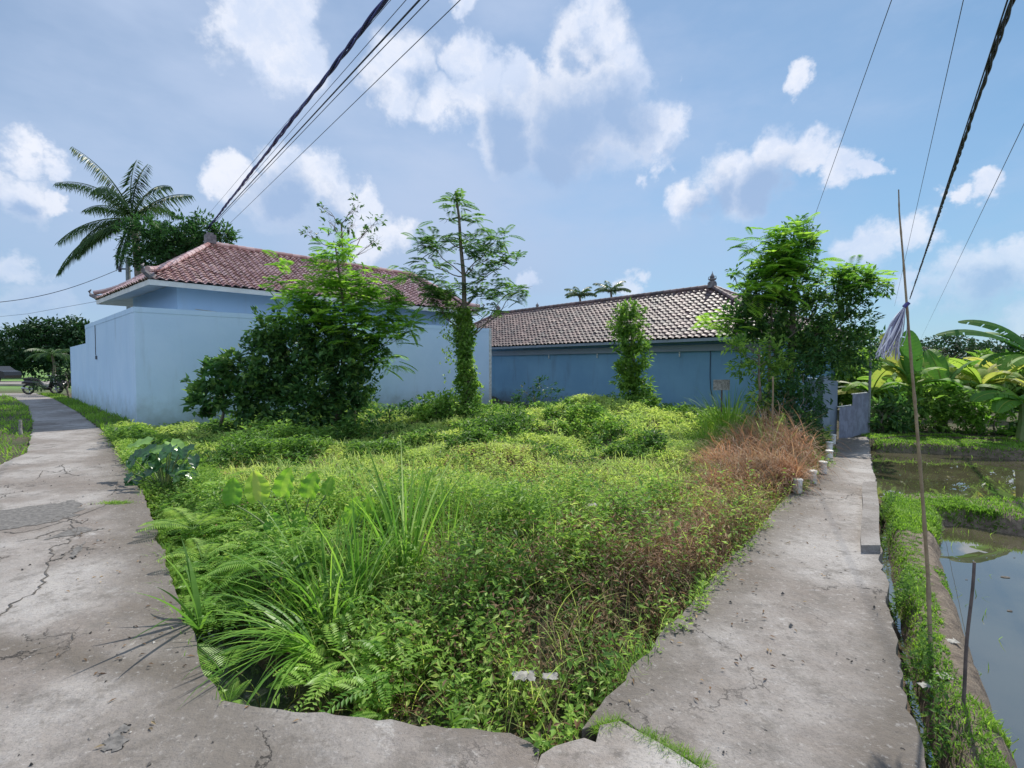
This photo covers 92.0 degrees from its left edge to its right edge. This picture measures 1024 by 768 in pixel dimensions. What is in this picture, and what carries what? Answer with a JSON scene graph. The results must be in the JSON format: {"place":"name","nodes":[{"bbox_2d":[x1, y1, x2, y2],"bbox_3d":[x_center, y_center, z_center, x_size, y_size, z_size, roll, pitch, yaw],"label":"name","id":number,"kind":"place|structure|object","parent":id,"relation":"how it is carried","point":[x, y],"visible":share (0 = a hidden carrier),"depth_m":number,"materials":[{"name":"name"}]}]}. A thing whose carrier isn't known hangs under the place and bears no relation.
{"place":"outdoors","nodes":[
{"label":"outdoors","id":0,"kind":"place"},
{"bbox_2d":[0,366,21,380],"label":"parked car","id":1,"kind":"object","parent":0,"point":[8,372],"visible":1,"depth_m":45.94,"materials":[{"name":"black paint"}]},
{"bbox_2d":[0,393,537,767],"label":"road","id":2,"kind":"structure","parent":0,"point":[54,714],"depth_m":2.59,"materials":[{"name":"concrete"}]},
{"bbox_2d":[21,375,61,393],"bbox_3d":[-25.497,0.045,26.805,1.940,1.055,0.656,-1,2,-20],"label":"motor scooter","id":3,"kind":"object","parent":2,"relation":"on","point":[28,381],"visible":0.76,"depth_m":26.77,"materials":[{"name":"black metal"}]},
{"bbox_2d":[0,500,84,529],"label":"road patch","id":4,"kind":"object","parent":2,"relation":"on","point":[24,516],"visible":1,"depth_m":5.28,"materials":[{"name":"concrete"}]},
{"bbox_2d":[0,464,117,662],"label":"road crack","id":5,"kind":"object","parent":2,"relation":"on","point":[11,605],"visible":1,"depth_m":4.37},
{"bbox_2d":[44,527,91,539],"bbox_3d":[-4.175,1.415,4.694,0.246,0.001,0.370,0,2,0],"label":"road patch","id":6,"kind":"object","parent":2,"relation":"on","point":[70,532],"visible":1,"depth_m":4.71,"materials":[{"name":"concrete"}]},
{"bbox_2d":[101,729,129,751],"bbox_3d":[-1.686,1.516,2.111,0.097,0.001,0.161,-1,3,-30],"label":"road patch","id":7,"kind":"object","parent":2,"relation":"on","point":[115,741],"visible":1,"depth_m":2.10,"materials":[{"name":"concrete"}]},
{"bbox_2d":[114,723,129,732],"bbox_3d":[-1.704,1.513,2.173,0.060,0.001,0.061,0,2,0],"label":"road patch","id":8,"kind":"object","parent":2,"relation":"on","point":[124,727],"visible":1,"depth_m":2.17,"materials":[{"name":"concrete"}]},
{"bbox_2d":[132,538,225,639],"bbox_3d":[-2.072,1.285,2.961,0.760,0.522,0.439,2,3,43],"label":"broad blade plant","id":9,"kind":"object","parent":2,"relation":"on","point":[195,591],"visible":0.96,"depth_m":3.10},
{"bbox_2d":[56,476,860,747],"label":"fallen leaves","id":10,"kind":"object","parent":2,"relation":"on","point":[153,722],"visible":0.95,"depth_m":2.81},
{"bbox_2d":[0,459,916,765],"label":"grit","id":11,"kind":"object","parent":2,"relation":"on","point":[274,725],"visible":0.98,"depth_m":3.10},
{"bbox_2d":[175,562,418,718],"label":"grass","id":12,"kind":"structure","parent":0,"point":[253,672],"depth_m":3.28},
{"bbox_2d":[207,0,388,228],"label":"power cable","id":13,"kind":"object","parent":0,"point":[378,8],"visible":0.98,"depth_m":9.73,"materials":[{"name":"black plastic"}]},
{"bbox_2d":[209,0,405,224],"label":"overhead wire","id":14,"kind":"object","parent":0,"point":[331,85],"visible":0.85,"depth_m":10.00,"materials":[{"name":"grey"}]},
{"bbox_2d":[214,0,419,222],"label":"overhead wire","id":15,"kind":"object","parent":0,"point":[385,36],"visible":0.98,"depth_m":9.87,"materials":[{"name":"grey"}]},
{"bbox_2d":[219,0,428,218],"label":"overhead wire","id":16,"kind":"object","parent":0,"point":[340,92],"visible":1,"depth_m":9.87,"materials":[{"name":"grey"}]},
{"bbox_2d":[226,0,459,226],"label":"overhead wire","id":17,"kind":"object","parent":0,"point":[362,94],"visible":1,"depth_m":9.49,"materials":[{"name":"grey"}]},
{"bbox_2d":[400,457,489,557],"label":"reed grass","id":18,"kind":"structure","parent":0,"point":[453,522],"depth_m":4.54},
{"bbox_2d":[0,365,1023,767],"bbox_3d":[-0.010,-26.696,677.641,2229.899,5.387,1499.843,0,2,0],"label":"ground","id":19,"kind":"structure","parent":0,"point":[950,627],"depth_m":3.61,"materials":[{"name":"plant"}]},
{"bbox_2d":[0,313,91,377],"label":"rain tree","id":20,"kind":"object","parent":19,"relation":"on","point":[29,334],"visible":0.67,"depth_m":60.67,"materials":[{"name":"green plant"}]},
{"bbox_2d":[23,348,69,374],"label":"young palm","id":21,"kind":"object","parent":19,"relation":"on","point":[54,353],"visible":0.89,"depth_m":49.54,"materials":[{"name":"green plant"}]},
{"bbox_2d":[25,360,70,397],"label":"roadside shrub","id":22,"kind":"object","parent":19,"relation":"on","point":[64,376],"visible":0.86,"depth_m":25.43,"materials":[{"name":"green plant"}]},
{"bbox_2d":[53,147,195,276],"bbox_3d":[-23.228,-6.590,29.760,7.533,14.104,7.214,-1,3,-31],"label":"coconut palm","id":23,"kind":"object","parent":19,"relation":"on","point":[101,231],"visible":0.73,"depth_m":29.34,"materials":[{"name":"green plant"}]},
{"bbox_2d":[118,257,130,308],"bbox_3d":[-19.817,-2.835,25.409,0.650,7.301,0.300,0,2,0],"label":"utility pole","id":24,"kind":"object","parent":19,"relation":"on","point":[127,269],"visible":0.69,"depth_m":25.23,"materials":[{"name":"concrete"}]},
{"bbox_2d":[124,436,199,490],"bbox_3d":[-4.783,1.263,6.751,1.333,0.997,0.760,0,2,0],"label":"elephant ear","id":25,"kind":"object","parent":19,"relation":"on","point":[153,458],"visible":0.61,"depth_m":6.62},
{"bbox_2d":[107,206,242,273],"bbox_3d":[-16.513,-3.974,24.738,6.117,9.692,3.201,0,2,0],"label":"mango tree","id":26,"kind":"object","parent":19,"relation":"on","point":[162,249],"visible":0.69,"depth_m":24.20,"materials":[{"name":"green plant"}]},
{"bbox_2d":[136,508,240,532],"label":"fern","id":27,"kind":"object","parent":19,"relation":"on","point":[201,518],"visible":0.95,"depth_m":4.91,"materials":[{"name":"green plant"}]},
{"bbox_2d":[157,538,237,569],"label":"fern","id":28,"kind":"object","parent":19,"relation":"on","point":[191,554],"visible":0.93,"depth_m":4.03,"materials":[{"name":"green plant"}]},
{"bbox_2d":[192,643,247,688],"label":"fern","id":29,"kind":"object","parent":19,"relation":"on","point":[223,656],"visible":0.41,"depth_m":2.76,"materials":[{"name":"green plant"}]},
{"bbox_2d":[179,347,277,424],"bbox_3d":[-7.035,0.258,12.215,2.385,2.388,1.529,0,2,0],"label":"broadleaf shrub","id":30,"kind":"object","parent":19,"relation":"on","point":[220,366],"visible":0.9,"depth_m":12.01,"materials":[{"name":"green plant"}]},
{"bbox_2d":[209,678,251,703],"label":"fern","id":31,"kind":"object","parent":19,"relation":"on","point":[235,694],"visible":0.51,"depth_m":2.52,"materials":[{"name":"green plant"}]},
{"bbox_2d":[202,553,289,590],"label":"fern","id":32,"kind":"object","parent":19,"relation":"on","point":[237,562],"visible":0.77,"depth_m":3.83,"materials":[{"name":"green plant"}]},
{"bbox_2d":[210,515,287,531],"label":"fern","id":33,"kind":"object","parent":19,"relation":"on","point":[229,524],"visible":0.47,"depth_m":4.94,"materials":[{"name":"green plant"}]},
{"bbox_2d":[196,547,326,649],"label":"reed grass","id":34,"kind":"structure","parent":19,"relation":"on","point":[260,594],"depth_m":3.61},
{"bbox_2d":[176,589,361,710],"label":"reed grass","id":35,"kind":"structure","parent":19,"relation":"on","point":[296,640],"depth_m":2.91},
{"bbox_2d":[222,468,334,538],"bbox_3d":[-2.252,1.217,4.688,1.024,0.851,0.552,0,2,0],"label":"elephant ear","id":36,"kind":"object","parent":19,"relation":"on","point":[257,487],"visible":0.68,"depth_m":4.69},
{"bbox_2d":[70,307,491,431],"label":"boundary wall","id":37,"kind":"structure","parent":19,"relation":"on","point":[136,363],"depth_m":14.95,"materials":[{"name":"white paint"}]},
{"bbox_2d":[88,232,484,325],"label":"white house","id":38,"kind":"structure","parent":19,"relation":"on","point":[211,274],"depth_m":17.98,"materials":[{"name":"tile"}]},
{"bbox_2d":[155,470,442,712],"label":"fern undergrowth","id":39,"kind":"object","parent":19,"relation":"on","point":[369,679],"visible":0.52,"depth_m":3.59,"materials":[{"name":"green plant"}]},
{"bbox_2d":[213,293,391,430],"bbox_3d":[-5.214,-0.292,12.506,4.297,3.988,2.535,0,2,0],"label":"climber bush","id":40,"kind":"object","parent":19,"relation":"on","point":[317,358],"visible":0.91,"depth_m":12.19,"materials":[{"name":"green plant"}]},
{"bbox_2d":[266,644,344,689],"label":"fern","id":41,"kind":"object","parent":19,"relation":"on","point":[286,682],"visible":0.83,"depth_m":2.83,"materials":[{"name":"green plant"}]},
{"bbox_2d":[186,489,434,672],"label":"reed grass","id":42,"kind":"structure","parent":19,"relation":"on","point":[314,591],"depth_m":3.56,"materials":[{"name":"plant"}]},
{"bbox_2d":[253,227,431,424],"bbox_3d":[-4.257,-1.245,12.568,4.402,5.284,2.183,0,2,0],"label":"feathery tree","id":43,"kind":"object","parent":19,"relation":"on","point":[363,320],"visible":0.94,"depth_m":12.30,"materials":[{"name":"green plant"}]},
{"bbox_2d":[298,193,386,263],"bbox_3d":[-8.060,-4.154,23.911,4.110,9.976,1.642,0,2,0],"label":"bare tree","id":44,"kind":"object","parent":19,"relation":"on","point":[365,226],"visible":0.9,"depth_m":23.74,"materials":[{"name":"green plant"}]},
{"bbox_2d":[302,496,415,566],"bbox_3d":[-1.346,1.341,4.216,0.760,0.554,0.905,-1,3,-33],"label":"elephant ear","id":45,"kind":"object","parent":19,"relation":"on","point":[366,504],"visible":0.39,"depth_m":4.58},
{"bbox_2d":[303,475,424,618],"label":"reed grass","id":46,"kind":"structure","parent":19,"relation":"on","point":[357,564],"depth_m":3.70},
{"bbox_2d":[350,710,379,716],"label":"fern","id":47,"kind":"object","parent":19,"relation":"on","point":[366,714],"visible":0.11,"depth_m":2.57,"materials":[{"name":"green plant"}]},
{"bbox_2d":[356,395,438,426],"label":"dark bush","id":48,"kind":"object","parent":19,"relation":"on","point":[403,405],"visible":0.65,"depth_m":13.16,"materials":[{"name":"green plant"}]},
{"bbox_2d":[340,429,481,585],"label":"reed grass","id":49,"kind":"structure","parent":19,"relation":"on","point":[418,534],"depth_m":4.16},
{"bbox_2d":[410,387,466,422],"bbox_3d":[-1.919,0.631,12.909,1.388,1.127,1.288,-1,2,-25],"label":"vine mound","id":50,"kind":"object","parent":19,"relation":"on","point":[418,413],"visible":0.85,"depth_m":12.76,"materials":[{"name":"green plant"}]},
{"bbox_2d":[390,188,530,409],"bbox_3d":[-1.404,-2.072,13.326,3.924,6.288,1.928,0,2,0],"label":"feathery tree","id":51,"kind":"object","parent":19,"relation":"on","point":[435,294],"visible":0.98,"depth_m":13.24,"materials":[{"name":"green plant"}]},
{"bbox_2d":[435,248,484,415],"bbox_3d":[-1.324,-1.393,13.292,1.251,4.622,1.128,-2,3,-37],"label":"vine wrap","id":52,"kind":"object","parent":51,"relation":"attached to","point":[464,337],"visible":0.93,"depth_m":13.25,"materials":[{"name":"green plant"}]},
{"bbox_2d":[99,392,835,752],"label":"meadow grass","id":53,"kind":"structure","parent":19,"relation":"on","point":[631,414],"depth_m":7.68,"materials":[{"name":"green plant"}]},
{"bbox_2d":[102,392,835,760],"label":"leafy weeds","id":54,"kind":"object","parent":19,"relation":"on","point":[272,440],"visible":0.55,"depth_m":4.35,"materials":[{"name":"green plant"}]},
{"bbox_2d":[512,670,535,680],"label":"litter","id":55,"kind":"object","parent":54,"relation":"on","point":[524,675],"visible":0.95,"depth_m":2.67,"materials":[{"name":"paper"}]},
{"bbox_2d":[772,377,773,441],"bbox_3d":[4.554,0.569,8.628,0.060,1.396,0.036,0,2,0],"label":"thin stake","id":56,"kind":"object","parent":54,"relation":"on","point":[772,401],"visible":0.59,"depth_m":8.61,"materials":[{"name":"brown wood"}]},
{"bbox_2d":[176,435,796,749],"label":"dry weeds","id":57,"kind":"object","parent":19,"relation":"on","point":[681,570],"visible":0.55,"depth_m":3.75,"materials":[{"name":"plant"}]},
{"bbox_2d":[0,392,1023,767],"bbox_3d":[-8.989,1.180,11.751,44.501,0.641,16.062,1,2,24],"label":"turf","id":58,"kind":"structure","parent":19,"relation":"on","point":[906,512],"depth_m":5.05,"materials":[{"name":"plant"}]},
{"bbox_2d":[4,331,1023,362],"bbox_3d":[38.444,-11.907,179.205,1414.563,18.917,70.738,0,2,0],"label":"wood","id":59,"kind":"object","parent":19,"relation":"on","point":[1009,348],"visible":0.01,"depth_m":169.25,"materials":[{"name":"green plant"}]},
{"bbox_2d":[495,375,563,409],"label":"dark bush","id":60,"kind":"object","parent":19,"relation":"on","point":[517,398],"visible":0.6,"depth_m":15.22,"materials":[{"name":"green plant"}]},
{"bbox_2d":[542,672,557,679],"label":"litter","id":61,"kind":"object","parent":19,"relation":"on","point":[553,675],"visible":0.97,"depth_m":2.70,"materials":[{"name":"paper"}]},
{"bbox_2d":[564,286,596,300],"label":"betel palm","id":62,"kind":"object","parent":19,"relation":"on","point":[579,293],"visible":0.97,"depth_m":33.58,"materials":[{"name":"green plant"}]},
{"bbox_2d":[593,280,630,296],"bbox_3d":[6.809,-3.312,33.858,2.615,7.223,2.650,0,2,0],"label":"betel palm","id":63,"kind":"object","parent":19,"relation":"on","point":[614,289],"visible":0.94,"depth_m":33.63,"materials":[{"name":"green plant"}]},
{"bbox_2d":[605,297,663,409],"bbox_3d":[3.374,-0.588,13.588,1.578,3.594,1.238,0,2,0],"label":"column shrub","id":64,"kind":"object","parent":19,"relation":"on","point":[630,374],"visible":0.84,"depth_m":13.40,"materials":[{"name":"green plant"}]},
{"bbox_2d":[473,271,846,417],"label":"grey house","id":65,"kind":"structure","parent":19,"relation":"on","point":[567,348],"depth_m":19.82,"materials":[{"name":"paint"}]},
{"bbox_2d":[514,392,853,617],"bbox_3d":[3.070,0.928,6.409,2.696,1.472,7.848,1,3,33],"label":"dried grass heap","id":66,"kind":"object","parent":19,"relation":"on","point":[781,459],"visible":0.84,"depth_m":6.78,"materials":[{"name":"plant"}]},
{"bbox_2d":[669,410,739,444],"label":"tall grass","id":67,"kind":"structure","parent":19,"relation":"on","point":[704,432],"depth_m":9.97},
{"bbox_2d":[713,380,729,415],"bbox_3d":[4.579,0.692,10.853,0.370,1.578,0.056,0,2,-5],"label":"signboard","id":68,"kind":"object","parent":19,"relation":"on","point":[721,385],"visible":0.63,"depth_m":10.80,"materials":[{"name":"plastic"}]},
{"bbox_2d":[679,381,771,438],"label":"tall grass","id":69,"kind":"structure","parent":19,"relation":"on","point":[720,420],"depth_m":10.48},
{"bbox_2d":[710,481,782,517],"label":"dried tuft","id":70,"kind":"object","parent":19,"relation":"on","point":[749,496],"visible":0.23,"depth_m":5.64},
{"bbox_2d":[721,332,809,434],"bbox_3d":[5.405,0.097,10.621,1.895,2.432,1.127,0,2,0],"label":"leafy shrub","id":71,"kind":"object","parent":19,"relation":"on","point":[748,362],"visible":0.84,"depth_m":10.55,"materials":[{"name":"green plant"}]},
{"bbox_2d":[742,416,803,454],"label":"tall grass","id":72,"kind":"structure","parent":19,"relation":"on","point":[771,433],"depth_m":8.34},
{"bbox_2d":[725,457,823,491],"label":"dried tuft","id":73,"kind":"object","parent":19,"relation":"on","point":[786,475],"visible":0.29,"depth_m":6.30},
{"bbox_2d":[688,212,897,429],"bbox_3d":[6.418,-1.274,11.237,4.576,5.050,1.777,0,2,0],"label":"feathery tree","id":74,"kind":"object","parent":19,"relation":"on","point":[763,285],"visible":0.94,"depth_m":11.02,"materials":[{"name":"green plant"}]},
{"bbox_2d":[792,478,802,492],"bbox_3d":[3.595,1.324,6.225,0.124,0.272,0.124,0,2,0],"label":"white post","id":75,"kind":"object","parent":19,"relation":"on","point":[799,486],"visible":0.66,"depth_m":6.18,"materials":[{"name":"paint"}]},
{"bbox_2d":[761,335,834,452],"bbox_3d":[5.544,0.340,9.799,1.478,2.689,2.747,1,3,32],"label":"dark undergrowth bush","id":76,"kind":"object","parent":19,"relation":"on","point":[796,407],"visible":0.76,"depth_m":9.97,"materials":[{"name":"green plant"}]},
{"bbox_2d":[717,215,895,426],"bbox_3d":[6.873,-1.335,11.581,4.158,5.163,1.942,0,2,0],"label":"tree","id":77,"kind":"object","parent":19,"relation":"on","point":[824,327],"visible":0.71,"depth_m":11.30,"materials":[{"name":"green plant"}]},
{"bbox_2d":[804,376,837,437],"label":"concrete wall","id":78,"kind":"structure","parent":19,"relation":"on","point":[831,419],"depth_m":10.93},
{"bbox_2d":[837,344,871,437],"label":"concrete wall","id":79,"kind":"structure","parent":19,"relation":"on","point":[854,419],"depth_m":11.57,"materials":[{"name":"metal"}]},
{"bbox_2d":[838,365,911,427],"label":"banana plant","id":80,"kind":"object","parent":19,"relation":"on","point":[878,379],"visible":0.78,"depth_m":13.08,"materials":[{"name":"green plant"}]},
{"bbox_2d":[801,446,965,767],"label":"ditch weeds","id":81,"kind":"object","parent":19,"relation":"on","point":[902,598],"visible":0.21,"depth_m":2.78,"materials":[{"name":"green plant"}]},
{"bbox_2d":[857,375,923,411],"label":"banana plant","id":82,"kind":"object","parent":19,"relation":"on","point":[886,381],"visible":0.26,"depth_m":13.58,"materials":[{"name":"green plant"}]},
{"bbox_2d":[868,384,926,433],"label":"hedge bush","id":83,"kind":"object","parent":19,"relation":"on","point":[894,418],"visible":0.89,"depth_m":11.99,"materials":[{"name":"green plant"}]},
{"bbox_2d":[898,189,932,643],"bbox_3d":[2.420,0.271,2.964,0.298,2.833,0.104,0,2,0],"label":"bamboo pole","id":84,"kind":"object","parent":19,"relation":"on","point":[927,566],"visible":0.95,"depth_m":3.00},
{"bbox_2d":[875,301,910,360],"bbox_3d":[2.267,-0.316,2.964,0.225,0.357,0.148,0,2,0],"label":"plastic tassel","id":85,"kind":"object","parent":84,"relation":"attached to","point":[893,333],"visible":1,"depth_m":2.94,"materials":[{"name":"white"}]},
{"bbox_2d":[877,330,963,429],"bbox_3d":[10.145,-0.049,12.556,1.550,2.665,1.353,0,2,0],"label":"banana plant","id":86,"kind":"object","parent":19,"relation":"on","point":[903,372],"visible":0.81,"depth_m":12.57,"materials":[{"name":"green plant"}]},
{"bbox_2d":[833,345,1023,410],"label":"garden thicket","id":87,"kind":"object","parent":19,"relation":"on","point":[1016,389],"visible":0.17,"depth_m":17.75,"materials":[{"name":"green plant"}]},
{"bbox_2d":[890,349,970,417],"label":"banana plant","id":88,"kind":"object","parent":19,"relation":"on","point":[898,379],"visible":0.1,"depth_m":15.72,"materials":[{"name":"green plant"}]},
{"bbox_2d":[921,339,952,357],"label":"tree","id":89,"kind":"object","parent":19,"relation":"on","point":[929,347],"visible":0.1,"depth_m":59.77,"materials":[{"name":"green plant"}]},
{"bbox_2d":[887,380,995,434],"bbox_3d":[10.608,0.736,12.357,2.562,1.746,1.547,0,2,0],"label":"hedge bush","id":90,"kind":"object","parent":19,"relation":"on","point":[936,407],"visible":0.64,"depth_m":12.12,"materials":[{"name":"green plant"}]},
{"bbox_2d":[915,349,979,425],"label":"banana plant","id":91,"kind":"object","parent":19,"relation":"on","point":[932,358],"visible":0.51,"depth_m":12.93,"materials":[{"name":"green plant"}]},
{"bbox_2d":[931,335,991,360],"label":"tree","id":92,"kind":"object","parent":19,"relation":"on","point":[955,344],"visible":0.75,"depth_m":54.41,"materials":[{"name":"green plant"}]},
{"bbox_2d":[961,562,975,705],"bbox_3d":[2.246,1.292,2.439,0.074,0.831,0.016,-1,2,-21],"label":"wooden stick","id":93,"kind":"object","parent":19,"relation":"on","point":[964,684],"visible":0.81,"depth_m":2.44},
{"bbox_2d":[935,320,1023,370],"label":"banana plant","id":94,"kind":"object","parent":19,"relation":"on","point":[1016,359],"visible":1,"depth_m":11.49,"materials":[{"name":"green plant"}]},
{"bbox_2d":[957,341,1006,358],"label":"tree","id":95,"kind":"object","parent":19,"relation":"on","point":[996,349],"visible":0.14,"depth_m":57.57,"materials":[{"name":"green plant"}]},
{"bbox_2d":[947,354,1018,406],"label":"banana plant","id":96,"kind":"object","parent":19,"relation":"on","point":[975,365],"visible":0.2,"depth_m":15.52,"materials":[{"name":"green plant"}]},
{"bbox_2d":[946,358,1023,428],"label":"banana plant","id":97,"kind":"object","parent":19,"relation":"on","point":[992,374],"visible":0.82,"depth_m":12.98,"materials":[{"name":"green plant"}]},
{"bbox_2d":[953,398,1018,436],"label":"hedge bush","id":98,"kind":"object","parent":19,"relation":"on","point":[996,416],"visible":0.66,"depth_m":11.82,"materials":[{"name":"green plant"}]},
{"bbox_2d":[962,357,1023,420],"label":"banana plant","id":99,"kind":"object","parent":19,"relation":"on","point":[987,366],"visible":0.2,"depth_m":14.38,"materials":[{"name":"green plant"}]},
{"bbox_2d":[970,384,1023,440],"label":"banana plant","id":100,"kind":"object","parent":19,"relation":"on","point":[1005,401],"visible":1,"depth_m":10.88,"materials":[{"name":"green plant"}]},
{"bbox_2d":[0,0,1023,359],"label":"sky","id":101,"kind":"structure","parent":0,"point":[622,140],"materials":[{"name":"blue"}]},
{"bbox_2d":[535,719,701,767],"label":"pavement","id":102,"kind":"structure","parent":0,"point":[604,748],"depth_m":2.02,"materials":[{"name":"concrete"}]},
{"bbox_2d":[582,437,924,767],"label":"path","id":103,"kind":"structure","parent":0,"point":[824,704],"depth_m":2.68,"materials":[{"name":"concrete"}]},
{"bbox_2d":[860,482,880,552],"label":"curb","id":104,"kind":"structure","parent":103,"relation":"on","point":[870,540],"depth_m":4.93,"materials":[{"name":"concrete"}]},
{"bbox_2d":[813,0,891,219],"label":"overhead wire","id":105,"kind":"object","parent":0,"point":[858,93],"visible":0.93,"depth_m":8.82,"materials":[{"name":"grey"}]},
{"bbox_2d":[895,0,963,301],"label":"overhead wire","id":106,"kind":"object","parent":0,"point":[937,116],"visible":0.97,"depth_m":9.43,"materials":[{"name":"grey"}]},
{"bbox_2d":[872,451,1023,767],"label":"paddy water","id":107,"kind":"structure","parent":0,"point":[993,555],"depth_m":4.55,"materials":[{"name":"liquid"}]},
{"bbox_2d":[909,0,1015,298],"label":"power cable","id":108,"kind":"object","parent":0,"point":[1004,22],"visible":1,"depth_m":9.21,"materials":[{"name":"grey plastic"}]},
{"bbox_2d":[923,0,1007,256],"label":"overhead wire","id":109,"kind":"object","parent":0,"point":[1002,15],"visible":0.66,"depth_m":8.74,"materials":[{"name":"grey"}]},
{"bbox_2d":[921,124,1023,337],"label":"overhead wire","id":110,"kind":"object","parent":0,"point":[985,203],"visible":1,"depth_m":13.42,"materials":[{"name":"grey"}]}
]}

